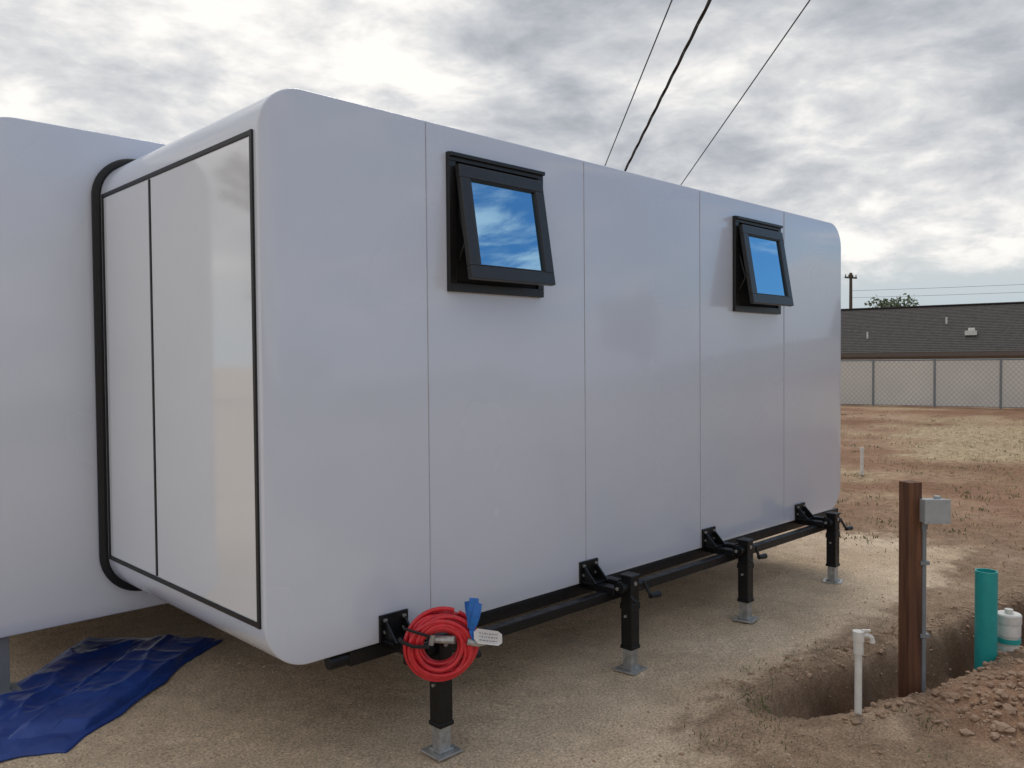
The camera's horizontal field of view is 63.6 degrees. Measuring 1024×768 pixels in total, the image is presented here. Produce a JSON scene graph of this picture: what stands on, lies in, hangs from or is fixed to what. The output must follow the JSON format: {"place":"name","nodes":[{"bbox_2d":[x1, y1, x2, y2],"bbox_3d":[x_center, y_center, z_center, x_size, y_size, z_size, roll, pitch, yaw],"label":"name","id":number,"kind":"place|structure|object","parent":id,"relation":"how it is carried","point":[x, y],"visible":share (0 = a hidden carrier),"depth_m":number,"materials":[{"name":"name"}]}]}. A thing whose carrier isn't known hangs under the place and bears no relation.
{"place":"outdoors","nodes":[
{"label":"outdoors","id":0,"kind":"place"},
{"bbox_2d":[0,404,1023,767],"bbox_3d":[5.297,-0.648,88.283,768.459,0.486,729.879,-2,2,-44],"label":"ground","id":1,"kind":"structure","parent":0,"point":[392,690],"depth_m":4.34,"materials":[{"name":"brown soil"}]},
{"bbox_2d":[0,117,166,694],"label":"module","id":2,"kind":"object","parent":1,"relation":"on","point":[52,574],"visible":0.06,"depth_m":4.21,"materials":[{"name":"white paint"}]},
{"bbox_2d":[91,88,840,664],"bbox_3d":[0.202,-0.089,5.559,5.127,2.350,2.140,-2,2,-44],"label":"slide out module","id":3,"kind":"object","parent":2,"relation":"attached to","point":[359,368],"visible":0.98,"depth_m":3.85,"materials":[{"name":"white paint"}]},
{"bbox_2d":[446,151,555,297],"bbox_3d":[-0.030,-0.746,3.922,0.620,0.632,0.143,-2,2,-44],"label":"awning window","id":4,"kind":"structure","parent":3,"relation":"in","point":[498,239],"depth_m":3.87,"materials":[{"name":"glass"}]},
{"bbox_2d":[324,502,837,670],"bbox_3d":[1.003,1.033,4.967,4.730,0.192,0.265,-2,2,-44],"label":"support frame","id":5,"kind":"object","parent":3,"relation":"attached to","point":[592,578],"visible":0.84,"depth_m":4.40,"materials":[{"name":"black paint"}]},
{"bbox_2d":[732,215,793,313],"bbox_3d":[1.735,-0.806,5.649,0.620,0.632,0.143,-2,2,-44],"label":"awning window","id":6,"kind":"structure","parent":3,"relation":"in","point":[761,280],"depth_m":5.59,"materials":[{"name":"glass"}]},
{"bbox_2d":[0,634,222,761],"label":"blue tarp","id":7,"kind":"object","parent":1,"relation":"on","point":[69,699],"visible":1,"depth_m":4.13,"materials":[{"name":"plastic"}]},
{"bbox_2d":[420,632,480,761],"bbox_3d":[-0.268,1.297,3.512,0.286,0.514,0.132,-2,2,-44],"label":"stabilizer jack","id":8,"kind":"object","parent":1,"relation":"on","point":[441,747],"visible":0.52,"depth_m":3.46,"materials":[{"name":"black paint"}]},
{"bbox_2d":[398,598,501,681],"bbox_3d":[-0.253,1.039,3.353,0.417,0.348,0.121,-1,2,-9],"label":"coiled garden hose","id":9,"kind":"object","parent":8,"relation":"attached to","point":[469,637],"visible":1,"depth_m":3.33,"materials":[{"name":"red rubber"}]},
{"bbox_2d":[614,571,661,675],"bbox_3d":[0.660,1.265,4.422,0.286,0.514,0.143,-2,2,-44],"label":"stabilizer jack","id":10,"kind":"object","parent":1,"relation":"on","point":[628,586],"visible":1,"depth_m":4.37,"materials":[{"name":"black paint"}]},
{"bbox_2d":[732,537,767,623],"bbox_3d":[1.506,1.236,5.257,0.142,0.514,0.283,1,2,40],"label":"stabilizer jack","id":11,"kind":"object","parent":1,"relation":"on","point":[744,548],"visible":1,"depth_m":5.20,"materials":[{"name":"black paint"}]},
{"bbox_2d":[554,497,1023,767],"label":"dirt clods","id":12,"kind":"object","parent":1,"relation":"on","point":[953,697],"visible":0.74,"depth_m":3.93,"materials":[{"name":"brown soil"}]},
{"bbox_2d":[822,511,852,584],"bbox_3d":[2.403,1.205,6.129,0.286,0.514,0.161,-2,2,-44],"label":"stabilizer jack","id":13,"kind":"object","parent":1,"relation":"on","point":[832,520],"visible":1,"depth_m":6.07,"materials":[{"name":"black paint"}]},
{"bbox_2d":[844,273,856,307],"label":"utility pole","id":14,"kind":"object","parent":1,"relation":"on","point":[850,276],"visible":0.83,"depth_m":59.68,"materials":[{"name":"brown wood"}]},
{"bbox_2d":[854,292,1018,297],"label":"power line","id":15,"kind":"object","parent":14,"relation":"attached to","point":[932,295],"visible":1,"depth_m":56.64,"materials":[{"name":"grey metal"}]},
{"bbox_2d":[856,284,1023,290],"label":"power line","id":16,"kind":"object","parent":14,"relation":"attached to","point":[944,287],"visible":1,"depth_m":56.50,"materials":[{"name":"grey metal"}]},
{"bbox_2d":[860,448,863,474],"bbox_3d":[4.975,1.127,11.728,0.063,0.441,0.059,-2,2,-44],"label":"pvc marker pipe","id":17,"kind":"object","parent":1,"relation":"on","point":[861,461],"visible":0.83,"depth_m":11.71,"materials":[{"name":"white plastic"}]},
{"bbox_2d":[852,629,875,714],"bbox_3d":[1.615,1.431,3.793,0.102,0.611,0.051,-1,2,-11],"label":"water spigot","id":18,"kind":"object","parent":1,"relation":"on","point":[859,636],"visible":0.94,"depth_m":3.77,"materials":[{"name":"white plastic"}]},
{"bbox_2d":[864,293,918,307],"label":"shade tree","id":19,"kind":"object","parent":1,"relation":"on","point":[885,303],"visible":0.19,"depth_m":58.73,"materials":[{"name":"green plant"}]},
{"bbox_2d":[898,480,950,696],"bbox_3d":[2.077,1.183,4.159,0.232,1.378,0.127,0,2,24],"label":"utility post","id":20,"kind":"object","parent":1,"relation":"on","point":[918,513],"visible":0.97,"depth_m":4.16,"materials":[{"name":"brown wood"}]},
{"bbox_2d":[841,358,1023,408],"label":"slatted chain link fence","id":21,"kind":"object","parent":1,"relation":"on","point":[992,383],"visible":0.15,"depth_m":27.91,"materials":[{"name":"beige plastic"}]},
{"bbox_2d":[841,355,1023,359],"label":"walls","id":22,"kind":"structure","parent":1,"relation":"on","point":[939,357],"depth_m":35.73,"materials":[{"name":"paint"}]},
{"bbox_2d":[841,301,1023,352],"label":"roof","id":23,"kind":"structure","parent":22,"relation":"on","point":[998,326],"depth_m":37.61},
{"bbox_2d":[866,317,976,338],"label":"roof vents","id":24,"kind":"object","parent":23,"relation":"on","point":[971,331],"visible":1,"depth_m":35.94,"materials":[{"name":"white metal"}]},
{"bbox_2d":[841,351,1023,356],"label":"fascia","id":25,"kind":"structure","parent":23,"relation":"attached to","point":[1002,353],"depth_m":35.19,"materials":[{"name":"brown paint"}]},
{"bbox_2d":[974,568,997,669],"bbox_3d":[2.631,1.420,4.582,0.113,0.772,0.113,-2,2,-44],"label":"sewer pipe","id":26,"kind":"object","parent":1,"relation":"on","point":[986,617],"visible":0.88,"depth_m":4.53,"materials":[{"name":"teal plastic"}]},
{"bbox_2d":[998,608,1021,653],"bbox_3d":[2.783,1.532,4.625,0.128,0.545,0.128,-2,2,-44],"label":"sewer cleanout","id":27,"kind":"object","parent":1,"relation":"on","point":[1009,627],"visible":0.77,"depth_m":4.58,"materials":[{"name":"white plastic"}]},
{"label":"utility pole","id":28,"kind":"object","parent":1,"relation":"on","visible":0},
{"bbox_2d":[605,0,672,165],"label":"power line","id":29,"kind":"object","parent":28,"relation":"attached to","point":[640,76],"visible":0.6,"depth_m":15.91,"materials":[{"name":"grey metal"}]},
{"bbox_2d":[624,0,711,170],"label":"service cable","id":30,"kind":"object","parent":28,"relation":"attached to","point":[674,70],"visible":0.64,"depth_m":16.04,"materials":[{"name":"black metal"}]},
{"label":"utility pole","id":31,"kind":"object","parent":1,"relation":"on","visible":0},
{"bbox_2d":[681,0,809,184],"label":"power line","id":32,"kind":"object","parent":31,"relation":"attached to","point":[749,86],"visible":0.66,"depth_m":16.20,"materials":[{"name":"grey metal"}]},
{"bbox_2d":[0,0,1023,308],"label":"sky","id":33,"kind":"structure","parent":0,"point":[896,125],"materials":[{"name":"grey"}]},
{"bbox_2d":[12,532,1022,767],"bbox_3d":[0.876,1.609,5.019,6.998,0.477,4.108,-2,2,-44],"label":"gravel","id":34,"kind":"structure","parent":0,"point":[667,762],"depth_m":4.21,"materials":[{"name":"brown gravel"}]},
{"bbox_2d":[677,411,1023,766],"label":"dry grass","id":35,"kind":"structure","parent":0,"point":[939,483],"depth_m":11.78,"materials":[{"name":"beige plant"}]},
{"bbox_2d":[677,411,1023,767],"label":"weeds","id":36,"kind":"object","parent":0,"point":[766,706],"visible":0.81,"depth_m":4.70,"materials":[{"name":"green plant"}]}
]}

